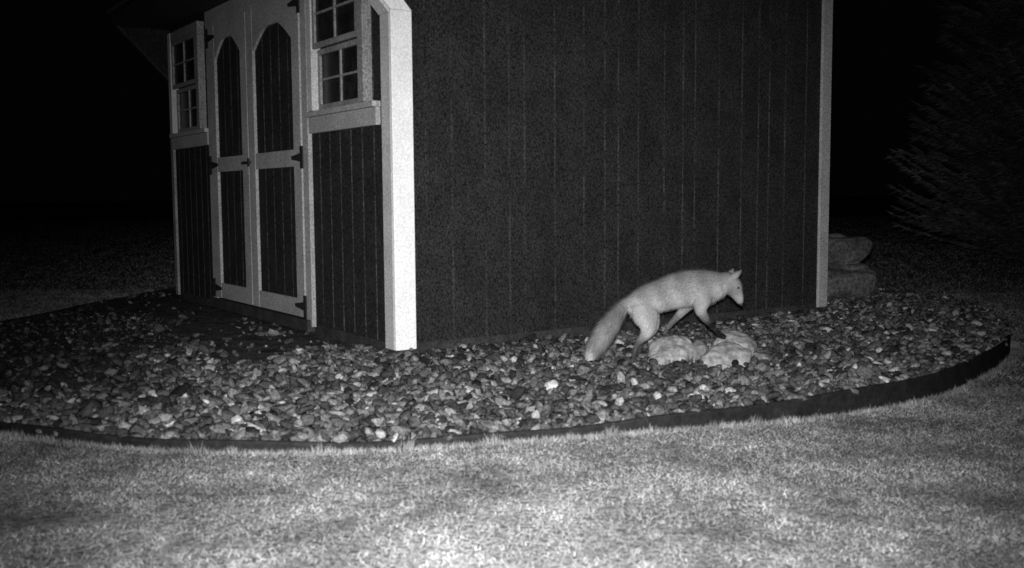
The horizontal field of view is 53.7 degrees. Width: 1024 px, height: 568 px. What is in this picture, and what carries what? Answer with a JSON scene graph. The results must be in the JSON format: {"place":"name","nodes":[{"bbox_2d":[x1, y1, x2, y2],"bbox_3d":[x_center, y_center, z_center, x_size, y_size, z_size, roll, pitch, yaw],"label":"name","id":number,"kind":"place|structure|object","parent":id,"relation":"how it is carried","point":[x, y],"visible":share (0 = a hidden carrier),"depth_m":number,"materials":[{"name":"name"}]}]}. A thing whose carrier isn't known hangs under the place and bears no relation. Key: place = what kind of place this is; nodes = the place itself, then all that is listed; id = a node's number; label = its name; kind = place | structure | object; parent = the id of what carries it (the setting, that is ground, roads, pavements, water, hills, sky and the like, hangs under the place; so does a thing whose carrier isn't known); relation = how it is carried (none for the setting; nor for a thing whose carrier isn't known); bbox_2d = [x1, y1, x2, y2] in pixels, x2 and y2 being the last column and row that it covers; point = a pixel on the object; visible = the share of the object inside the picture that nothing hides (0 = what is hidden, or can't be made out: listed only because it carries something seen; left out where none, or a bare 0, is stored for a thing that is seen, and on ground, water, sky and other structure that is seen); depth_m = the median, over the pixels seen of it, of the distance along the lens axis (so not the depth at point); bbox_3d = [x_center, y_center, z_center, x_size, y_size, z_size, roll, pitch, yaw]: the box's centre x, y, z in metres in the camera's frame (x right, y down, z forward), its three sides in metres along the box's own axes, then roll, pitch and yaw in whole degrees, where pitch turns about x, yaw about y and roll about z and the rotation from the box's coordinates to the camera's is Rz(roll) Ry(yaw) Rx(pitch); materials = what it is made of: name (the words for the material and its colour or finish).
{"place":"outdoors","nodes":[
{"label":"outdoors","id":0,"kind":"place"},
{"bbox_2d":[368,0,388,14],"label":"roof trim","id":1,"kind":"structure","parent":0,"point":[379,7],"depth_m":4.95,"materials":[{"name":"white wood"}]},
{"bbox_2d":[0,290,995,441],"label":"gravel bed soil","id":2,"kind":"structure","parent":0,"point":[210,314],"depth_m":5.88,"materials":[{"name":"black soil"}]},
{"bbox_2d":[211,297,314,331],"bbox_3d":[-1.663,0.188,6.625,0.048,0.068,1.740,-4,6,-34],"label":"threshold","id":3,"kind":"object","parent":2,"relation":"on","point":[285,319],"visible":1,"depth_m":6.46,"materials":[{"name":"grey wood"}]},
{"bbox_2d":[208,25,223,297],"bbox_3d":[-2.091,-0.852,7.151,0.020,1.900,0.112,-4,6,-34],"label":"stile","id":4,"kind":"object","parent":3,"relation":"on","point":[215,172],"visible":0.97,"depth_m":7.13,"materials":[{"name":"paint"}]},
{"bbox_2d":[221,283,246,303],"bbox_3d":[-1.907,0.062,6.972,0.018,0.107,0.511,-4,6,-34],"label":"bottom rail","id":5,"kind":"object","parent":3,"relation":"on","point":[234,292],"visible":1,"depth_m":6.96,"materials":[{"name":"paint"}]},
{"bbox_2d":[215,284,221,290],"bbox_3d":[-2.088,0.029,7.208,0.079,0.050,0.111,0,5,0],"label":"hinge strap","id":6,"kind":"object","parent":5,"relation":"attached to","point":[217,287],"visible":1,"depth_m":7.22,"materials":[{"name":"black metal"}]},
{"bbox_2d":[238,11,252,304],"bbox_3d":[-1.738,-0.810,6.638,0.020,1.900,0.112,-4,6,-34],"label":"stile","id":7,"kind":"object","parent":3,"relation":"on","point":[245,151],"visible":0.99,"depth_m":6.63,"materials":[{"name":"paint"}]},
{"bbox_2d":[245,9,261,306],"bbox_3d":[-1.670,-0.802,6.539,0.020,1.900,0.112,-4,6,-34],"label":"stile","id":8,"kind":"object","parent":3,"relation":"on","point":[253,170],"visible":1,"depth_m":6.52,"materials":[{"name":"paint"}]},
{"bbox_2d":[259,290,297,315],"bbox_3d":[-1.451,0.116,6.309,0.018,0.107,0.636,-4,6,-34],"label":"bottom rail","id":9,"kind":"object","parent":3,"relation":"on","point":[278,302],"visible":0.98,"depth_m":6.29,"materials":[{"name":"paint"}]},
{"bbox_2d":[295,302,302,309],"bbox_3d":[-1.259,0.127,6.002,0.079,0.050,0.111,0,5,0],"label":"hinge strap","id":10,"kind":"object","parent":9,"relation":"attached to","point":[299,305],"visible":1,"depth_m":5.99,"materials":[{"name":"black metal"}]},
{"bbox_2d":[290,0,305,316],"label":"stile","id":11,"kind":"object","parent":3,"relation":"on","point":[297,143],"visible":0.92,"depth_m":5.91,"materials":[{"name":"paint"}]},
{"bbox_2d":[254,330,283,335],"bbox_3d":[-1.435,0.296,5.975,0.170,0.043,0.127,0,5,0],"label":"flagstone","id":12,"kind":"object","parent":2,"relation":"on","point":[261,333],"visible":0.41,"depth_m":5.94,"materials":[{"name":"stone"}]},
{"bbox_2d":[286,355,300,359],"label":"landscape boulder","id":13,"kind":"object","parent":2,"relation":"on","point":[289,356],"visible":0.11,"depth_m":4.95,"materials":[{"name":"stone"}]},
{"bbox_2d":[380,411,402,419],"bbox_3d":[-0.447,0.491,3.654,0.160,0.060,0.125,0,5,0],"label":"landscape boulder","id":14,"kind":"object","parent":2,"relation":"on","point":[392,414],"visible":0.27,"depth_m":3.62,"materials":[{"name":"stone"}]},
{"bbox_2d":[181,292,818,353],"bbox_3d":[-0.275,0.132,7.550,3.261,0.080,3.716,-4,6,-34],"label":"floor frame","id":15,"kind":"object","parent":2,"relation":"on","point":[342,336],"visible":0.21,"depth_m":5.73,"materials":[{"name":"grey wood"}]},
{"bbox_2d":[170,6,384,341],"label":"wall front","id":16,"kind":"structure","parent":15,"relation":"on","point":[348,224],"depth_m":5.58,"materials":[{"name":"paint"}]},
{"bbox_2d":[118,25,169,78],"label":"wing","id":17,"kind":"structure","parent":16,"relation":"attached to","point":[151,44],"depth_m":7.90,"materials":[{"name":"black"}]},
{"bbox_2d":[115,26,168,83],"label":"flare trim","id":18,"kind":"structure","parent":17,"relation":"attached to","point":[135,46],"depth_m":7.84,"materials":[{"name":"paint"}]},
{"bbox_2d":[167,33,178,133],"bbox_3d":[-2.628,-1.552,7.861,0.058,0.764,0.062,-4,6,-34],"label":"casing","id":19,"kind":"object","parent":16,"relation":"attached to","point":[173,111],"visible":0.55,"depth_m":7.84,"materials":[{"name":"white paint"}]},
{"bbox_2d":[120,0,228,29],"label":"soffit","id":20,"kind":"structure","parent":16,"relation":"attached to","point":[166,14],"depth_m":7.24,"materials":[{"name":"paint"}]},
{"bbox_2d":[112,0,159,26],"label":"fascia","id":21,"kind":"structure","parent":20,"relation":"attached to","point":[130,10],"depth_m":7.32,"materials":[{"name":"paint"}]},
{"bbox_2d":[169,105,180,294],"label":"corner trim","id":22,"kind":"structure","parent":16,"relation":"attached to","point":[175,218],"depth_m":8.06,"materials":[{"name":"paint"}]},
{"bbox_2d":[170,22,193,41],"bbox_3d":[-2.442,-1.876,7.562,0.053,0.070,0.594,-4,6,-34],"label":"head casing","id":23,"kind":"object","parent":16,"relation":"attached to","point":[184,31],"visible":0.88,"depth_m":7.53,"materials":[{"name":"paint"}]},
{"bbox_2d":[171,33,195,93],"bbox_3d":[-2.440,-1.646,7.582,0.048,0.388,0.592,-4,6,-34],"label":"window","id":24,"kind":"structure","parent":16,"relation":"attached to","point":[177,42],"depth_m":7.59,"materials":[{"name":"paint"}]},
{"bbox_2d":[173,38,194,84],"bbox_3d":[-2.448,-1.662,7.576,0.004,0.346,0.582,-4,6,-34],"label":"glass","id":25,"kind":"object","parent":24,"relation":"attached to","point":[189,65],"visible":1,"depth_m":7.57,"materials":[{"name":"glass"}]},
{"bbox_2d":[173,57,193,66],"bbox_3d":[-2.451,-1.661,7.574,0.010,0.012,0.532,-4,6,-34],"label":"muntin","id":26,"kind":"object","parent":25,"relation":"attached to","point":[190,59],"visible":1,"depth_m":7.58,"materials":[{"name":"paint"}]},
{"bbox_2d":[183,42,185,81],"bbox_3d":[-2.452,-1.661,7.573,0.011,0.296,0.014,-4,6,-34],"label":"muntin","id":27,"kind":"object","parent":25,"relation":"attached to","point":[183,62],"visible":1,"depth_m":7.57,"materials":[{"name":"paint"}]},
{"bbox_2d":[172,78,195,89],"bbox_3d":[-2.451,-1.499,7.587,0.018,0.030,0.592,-4,6,-34],"label":"rail bottom","id":28,"kind":"object","parent":16,"relation":"attached to","point":[185,83],"visible":1,"depth_m":7.57,"materials":[{"name":"paint"}]},
{"bbox_2d":[171,46,174,84],"bbox_3d":[-2.611,-1.680,7.804,0.018,0.294,0.030,-4,6,-34],"label":"stile","id":29,"kind":"object","parent":28,"relation":"on","point":[172,63],"visible":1,"depth_m":7.79,"materials":[{"name":"paint"}]},
{"bbox_2d":[193,37,195,77],"bbox_3d":[-2.294,-1.642,7.342,0.018,0.294,0.030,-4,6,-34],"label":"stile","id":30,"kind":"object","parent":28,"relation":"on","point":[194,57],"visible":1,"depth_m":7.34,"materials":[{"name":"paint"}]},
{"bbox_2d":[169,128,207,137],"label":"sill","id":31,"kind":"structure","parent":16,"relation":"attached to","point":[191,132],"depth_m":7.55,"materials":[{"name":"paint"}]},
{"bbox_2d":[172,132,208,149],"bbox_3d":[-2.421,-1.074,7.630,0.513,0.090,0.732,0,5,0],"label":"sill apron","id":32,"kind":"object","parent":16,"relation":"attached to","point":[192,141],"visible":0.89,"depth_m":7.59,"materials":[{"name":"white wood"}]},
{"bbox_2d":[178,126,196,132],"bbox_3d":[-2.424,-1.167,7.632,0.018,0.030,0.592,-4,6,-34],"label":"rail bottom","id":33,"kind":"object","parent":32,"relation":"on","point":[187,129],"visible":0.56,"depth_m":7.66,"materials":[{"name":"paint"}]},
{"bbox_2d":[176,94,179,128],"bbox_3d":[-2.584,-1.337,7.850,0.018,0.271,0.030,-4,6,-34],"label":"stile","id":34,"kind":"object","parent":33,"relation":"on","point":[178,112],"visible":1,"depth_m":7.84,"materials":[{"name":"paint"}]},
{"bbox_2d":[179,89,196,128],"bbox_3d":[-2.421,-1.318,7.623,0.004,0.323,0.582,-4,6,-34],"label":"glass","id":35,"kind":"object","parent":33,"relation":"on","point":[184,104],"visible":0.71,"depth_m":7.68,"materials":[{"name":"glass"}]},
{"bbox_2d":[179,106,196,111],"bbox_3d":[-2.424,-1.318,7.620,0.010,0.012,0.532,-4,6,-34],"label":"muntin","id":36,"kind":"object","parent":35,"relation":"attached to","point":[188,109],"visible":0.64,"depth_m":7.64,"materials":[{"name":"paint"}]},
{"bbox_2d":[188,90,190,126],"bbox_3d":[-2.425,-1.318,7.620,0.011,0.273,0.014,-4,6,-34],"label":"muntin","id":37,"kind":"object","parent":33,"relation":"on","point":[189,109],"visible":1,"depth_m":7.62,"materials":[{"name":"paint"}]},
{"bbox_2d":[194,21,206,128],"bbox_3d":[-2.254,-1.508,7.322,0.053,0.764,0.062,-4,6,-34],"label":"casing","id":38,"kind":"object","parent":16,"relation":"attached to","point":[200,74],"visible":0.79,"depth_m":7.30,"materials":[{"name":"paint"}]},
{"bbox_2d":[205,28,219,297],"bbox_3d":[-2.138,-0.837,7.241,0.026,1.950,0.081,-4,6,-34],"label":"jamb","id":39,"kind":"object","parent":16,"relation":"attached to","point":[210,154],"visible":0.4,"depth_m":7.24,"materials":[{"name":"paint"}]},
{"bbox_2d":[205,29,207,48],"bbox_3d":[-2.148,-1.725,7.125,0.026,0.130,0.034,0,5,0],"label":"hinge plate","id":40,"kind":"object","parent":39,"relation":"attached to","point":[206,32],"visible":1,"depth_m":7.12,"materials":[{"name":"black metal"}]},
{"bbox_2d":[209,156,212,174],"bbox_3d":[-2.142,-0.843,7.201,0.026,0.130,0.034,0,5,0],"label":"hinge plate","id":41,"kind":"object","parent":39,"relation":"attached to","point":[210,161],"visible":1,"depth_m":7.19,"materials":[{"name":"black metal"}]},
{"bbox_2d":[213,278,215,295],"bbox_3d":[-2.136,0.023,7.276,0.026,0.130,0.034,0,5,0],"label":"hinge plate","id":42,"kind":"object","parent":39,"relation":"attached to","point":[214,281],"visible":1,"depth_m":7.27,"materials":[{"name":"black metal"}]},
{"bbox_2d":[217,36,245,286],"bbox_3d":[-1.901,-0.832,6.903,0.008,1.895,0.736,-4,6,-34],"label":"panel","id":43,"kind":"object","parent":16,"relation":"attached to","point":[230,144],"visible":0.49,"depth_m":6.92,"materials":[{"name":"paint"}]},
{"bbox_2d":[213,15,238,59],"bbox_3d":[-1.919,-1.659,6.823,0.018,0.237,0.511,-4,6,-34],"label":"arched top rail","id":44,"kind":"object","parent":43,"relation":"attached to","point":[224,29],"visible":1,"depth_m":6.83,"materials":[{"name":"paint"}]},
{"bbox_2d":[207,35,213,41],"bbox_3d":[-2.101,-1.720,7.057,0.079,0.050,0.111,0,5,0],"label":"hinge strap","id":45,"kind":"object","parent":44,"relation":"attached to","point":[210,37],"visible":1,"depth_m":7.07,"materials":[{"name":"black metal"}]},
{"bbox_2d":[217,155,242,171],"bbox_3d":[-1.913,-0.819,6.896,0.018,0.100,0.511,-4,6,-34],"label":"rail","id":46,"kind":"object","parent":43,"relation":"attached to","point":[229,163],"visible":0.96,"depth_m":6.88,"materials":[{"name":"paint"}]},
{"bbox_2d":[211,162,217,168],"bbox_3d":[-2.095,-0.838,7.133,0.079,0.050,0.111,0,5,0],"label":"hinge strap","id":47,"kind":"object","parent":46,"relation":"attached to","point":[213,164],"visible":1,"depth_m":7.14,"materials":[{"name":"black metal"}]},
{"bbox_2d":[204,0,268,28],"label":"header","id":48,"kind":"object","parent":16,"relation":"attached to","point":[223,12],"visible":0.79,"depth_m":6.77,"materials":[{"name":"paint"}]},
{"bbox_2d":[255,23,296,296],"bbox_3d":[-1.445,-0.778,6.240,0.008,1.895,0.861,-4,6,-34],"label":"panel","id":49,"kind":"object","parent":16,"relation":"attached to","point":[273,71],"visible":0.47,"depth_m":6.25,"materials":[{"name":"paint"}]},
{"bbox_2d":[251,0,290,51],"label":"arched top rail","id":50,"kind":"object","parent":49,"relation":"attached to","point":[265,15],"visible":1,"depth_m":6.18,"materials":[{"name":"paint"}]},
{"bbox_2d":[287,0,295,6],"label":"hinge strap","id":51,"kind":"object","parent":50,"relation":"attached to","point":[291,3],"visible":1,"depth_m":5.85,"materials":[{"name":"black metal"}]},
{"bbox_2d":[255,150,293,168],"bbox_3d":[-1.457,-0.764,6.233,0.018,0.100,0.636,-4,6,-34],"label":"rail","id":52,"kind":"object","parent":49,"relation":"attached to","point":[275,159],"visible":0.98,"depth_m":6.21,"materials":[{"name":"paint"}]},
{"bbox_2d":[291,153,299,161],"bbox_3d":[-1.265,-0.739,5.927,0.079,0.050,0.111,0,5,0],"label":"hinge strap","id":53,"kind":"object","parent":52,"relation":"attached to","point":[296,157],"visible":1,"depth_m":5.91,"materials":[{"name":"black metal"}]},
{"bbox_2d":[299,0,316,326],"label":"jamb","id":54,"kind":"object","parent":16,"relation":"attached to","point":[309,224],"visible":0.7,"depth_m":5.84,"materials":[{"name":"paint"}]},
{"bbox_2d":[296,0,299,12],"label":"hinge plate","id":55,"kind":"object","parent":54,"relation":"attached to","point":[297,6],"visible":1,"depth_m":5.78,"materials":[{"name":"black metal"}]},
{"bbox_2d":[299,146,303,168],"bbox_3d":[-1.218,-0.734,5.859,0.027,0.130,0.034,0,5,0],"label":"hinge plate","id":56,"kind":"object","parent":54,"relation":"attached to","point":[301,157],"visible":1,"depth_m":5.85,"materials":[{"name":"black metal"}]},
{"bbox_2d":[303,295,306,317],"bbox_3d":[-1.212,0.133,5.934,0.027,0.130,0.034,0,5,0],"label":"hinge plate","id":57,"kind":"object","parent":54,"relation":"attached to","point":[305,305],"visible":1,"depth_m":5.93,"materials":[{"name":"black metal"}]},
{"bbox_2d":[305,0,319,110],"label":"casing","id":58,"kind":"object","parent":16,"relation":"attached to","point":[312,78],"visible":0.56,"depth_m":5.65,"materials":[{"name":"white paint"}]},
{"bbox_2d":[312,30,356,49],"bbox_3d":[-0.943,-1.300,5.396,0.018,0.030,0.567,-4,6,-34],"label":"rail bottom","id":59,"kind":"object","parent":16,"relation":"attached to","point":[336,39],"visible":1,"depth_m":5.38,"materials":[{"name":"paint"}]},
{"bbox_2d":[311,0,315,43],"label":"stile","id":60,"kind":"object","parent":59,"relation":"on","point":[313,9],"visible":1,"depth_m":5.59,"materials":[{"name":"paint"}]},
{"bbox_2d":[354,0,356,29],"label":"stile","id":61,"kind":"object","parent":59,"relation":"on","point":[355,25],"visible":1,"depth_m":5.16,"materials":[{"name":"paint"}]},
{"bbox_2d":[317,38,356,55],"bbox_3d":[-0.932,-1.457,5.391,0.048,0.408,0.567,-4,6,-34],"label":"rail","id":62,"kind":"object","parent":16,"relation":"attached to","point":[343,45],"depth_m":5.42,"materials":[{"name":"paint"}]},
{"bbox_2d":[315,0,354,42],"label":"glass","id":63,"kind":"object","parent":62,"relation":"attached to","point":[344,21],"visible":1,"depth_m":5.42,"materials":[{"name":"black glass"}]},
{"bbox_2d":[314,0,353,14],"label":"muntin","id":64,"kind":"object","parent":63,"relation":"attached to","point":[335,6],"visible":1,"depth_m":5.37,"materials":[{"name":"paint"}]},
{"bbox_2d":[333,0,335,36],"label":"muntin","id":65,"kind":"object","parent":63,"relation":"attached to","point":[334,18],"visible":1,"depth_m":5.38,"materials":[{"name":"paint"}]},
{"bbox_2d":[305,100,380,117],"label":"sill","id":66,"kind":"structure","parent":16,"relation":"attached to","point":[351,107],"depth_m":5.34,"materials":[{"name":"paint"}]},
{"bbox_2d":[308,107,380,133],"bbox_3d":[-0.912,-0.875,5.439,0.499,0.090,0.711,0,5,0],"label":"sill apron","id":67,"kind":"object","parent":16,"relation":"attached to","point":[364,117],"visible":1,"depth_m":5.37,"materials":[{"name":"white wood"}]},
{"bbox_2d":[319,98,359,109],"bbox_3d":[-0.916,-0.968,5.441,0.018,0.030,0.567,-4,6,-34],"label":"rail bottom","id":68,"kind":"object","parent":67,"relation":"on","point":[339,103],"visible":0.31,"depth_m":5.45,"materials":[{"name":"paint"}]},
{"bbox_2d":[317,55,322,104],"bbox_3d":[-1.069,-1.137,5.649,0.018,0.271,0.030,-4,6,-34],"label":"stile","id":69,"kind":"object","parent":68,"relation":"on","point":[320,92],"visible":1,"depth_m":5.64,"materials":[{"name":"paint"}]},
{"bbox_2d":[322,45,357,103],"bbox_3d":[-0.912,-1.119,5.432,0.004,0.323,0.557,-4,6,-34],"label":"glass","id":70,"kind":"object","parent":68,"relation":"on","point":[330,87],"visible":0.5,"depth_m":5.46,"materials":[{"name":"glass"}]},
{"bbox_2d":[321,70,357,80],"bbox_3d":[-0.916,-1.119,5.429,0.010,0.012,0.507,-4,6,-34],"label":"muntin","id":71,"kind":"object","parent":70,"relation":"attached to","point":[337,76],"visible":0.64,"depth_m":5.44,"materials":[{"name":"paint"}]},
{"bbox_2d":[339,49,342,100],"bbox_3d":[-0.917,-1.119,5.429,0.011,0.273,0.014,-4,6,-34],"label":"muntin","id":72,"kind":"object","parent":68,"relation":"on","point":[340,70],"visible":1,"depth_m":5.42,"materials":[{"name":"paint"}]},
{"bbox_2d":[356,0,372,101],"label":"casing","id":73,"kind":"object","parent":16,"relation":"attached to","point":[364,43],"visible":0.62,"depth_m":5.13,"materials":[{"name":"paint"}]},
{"bbox_2d":[380,12,394,349],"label":"corner trim","id":74,"kind":"structure","parent":16,"relation":"attached to","point":[387,174],"depth_m":5.04,"materials":[{"name":"white paint"}]},
{"bbox_2d":[404,0,821,342],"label":"wall side","id":75,"kind":"structure","parent":15,"relation":"on","point":[580,163],"depth_m":5.75,"materials":[{"name":"paint"}]},
{"bbox_2d":[389,9,416,350],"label":"corner trim side","id":76,"kind":"structure","parent":75,"relation":"attached to","point":[401,111],"depth_m":5.01,"materials":[{"name":"white paint"}]},
{"bbox_2d":[382,0,410,10],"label":"flare trim","id":77,"kind":"structure","parent":76,"relation":"on","point":[397,4],"depth_m":4.93,"materials":[{"name":"white paint"}]},
{"bbox_2d":[816,0,832,306],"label":"corner trim rear","id":78,"kind":"structure","parent":75,"relation":"attached to","point":[824,146],"depth_m":6.80,"materials":[{"name":"paint"}]},
{"bbox_2d":[520,393,536,399],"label":"landscape boulder","id":79,"kind":"object","parent":2,"relation":"on","point":[524,397],"visible":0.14,"depth_m":3.93,"materials":[{"name":"stone"}]},
{"bbox_2d":[648,354,671,364],"bbox_3d":[0.703,0.376,4.780,0.151,0.094,0.102,0,5,0],"label":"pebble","id":80,"kind":"object","parent":2,"relation":"on","point":[661,360],"visible":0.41,"depth_m":4.75,"materials":[{"name":"stone"}]},
{"bbox_2d":[647,334,696,362],"bbox_3d":[0.779,0.349,4.879,0.255,0.213,0.275,0,5,0],"label":"landscape boulder","id":81,"kind":"object","parent":2,"relation":"on","point":[672,348],"visible":0.55,"depth_m":4.80,"materials":[{"name":"stone"}]},
{"bbox_2d":[692,339,708,359],"bbox_3d":[0.885,0.355,4.880,0.140,0.181,0.146,0,5,0],"label":"landscape boulder","id":82,"kind":"object","parent":2,"relation":"on","point":[701,347],"visible":0.24,"depth_m":4.82,"materials":[{"name":"stone"}]},
{"bbox_2d":[700,341,751,366],"bbox_3d":[0.996,0.366,4.744,0.252,0.189,0.215,0,5,0],"label":"landscape boulder","id":83,"kind":"object","parent":2,"relation":"on","point":[725,352],"visible":0.49,"depth_m":4.67,"materials":[{"name":"stone"}]},
{"bbox_2d":[711,330,756,354],"bbox_3d":[1.072,0.320,4.891,0.214,0.192,0.226,1,5,17],"label":"landscape boulder","id":84,"kind":"object","parent":2,"relation":"on","point":[742,339],"visible":0.38,"depth_m":4.82,"materials":[{"name":"stone"}]},
{"bbox_2d":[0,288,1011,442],"bbox_3d":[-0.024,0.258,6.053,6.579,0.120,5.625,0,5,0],"label":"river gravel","id":85,"kind":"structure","parent":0,"point":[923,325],"depth_m":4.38,"materials":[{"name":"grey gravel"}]},
{"bbox_2d":[583,267,743,361],"bbox_3d":[0.714,0.161,4.830,0.784,0.490,0.173,0,5,0],"label":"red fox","id":86,"kind":"object","parent":85,"relation":"on","point":[687,291],"visible":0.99,"depth_m":4.77,"materials":[{"name":"fur"}]},
{"bbox_2d":[827,233,877,297],"bbox_3d":[2.408,-0.126,7.769,0.804,0.533,0.572,-2,5,-19],"label":"stacked stone","id":87,"kind":"object","parent":85,"relation":"on","point":[849,274],"visible":0.45,"depth_m":7.59,"materials":[{"name":"grey stone"}]},
{"bbox_2d":[0,195,1023,567],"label":"lawn ground","id":88,"kind":"structure","parent":0,"point":[144,211],"depth_m":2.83,"materials":[{"name":"plant"}]},
{"bbox_2d":[0,287,1010,451],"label":"garden edging","id":89,"kind":"object","parent":88,"relation":"on","point":[897,392],"visible":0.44,"depth_m":3.67,"materials":[{"name":"plastic"}]},
{"bbox_2d":[883,0,1023,264],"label":"conifer tree","id":90,"kind":"object","parent":88,"relation":"on","point":[998,226],"visible":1,"depth_m":11.87,"materials":[{"name":"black plant"}]},
{"bbox_2d":[0,0,1023,201],"label":"sky","id":91,"kind":"structure","parent":0,"point":[84,116],"materials":[{"name":"black"}]},
{"bbox_2d":[751,352,771,360],"bbox_3d":[1.177,0.368,4.829,0.111,0.088,0.112,-5,7,-41],"label":"pebble","id":92,"kind":"object","parent":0,"point":[759,355],"visible":0.23,"depth_m":4.80,"materials":[{"name":"stone"}]},
{"bbox_3d":[0.336,-2.659,7.743,3.761,0.960,4.267,0,5,0],"label":"roof back","id":93,"kind":"object","parent":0,"visible":0},
{"bbox_2d":[107,0,134,13],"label":"roof front","id":94,"kind":"structure","parent":93,"relation":"attached to","point":[121,4],"depth_m":7.55,"materials":[{"name":"concrete"}]}
]}

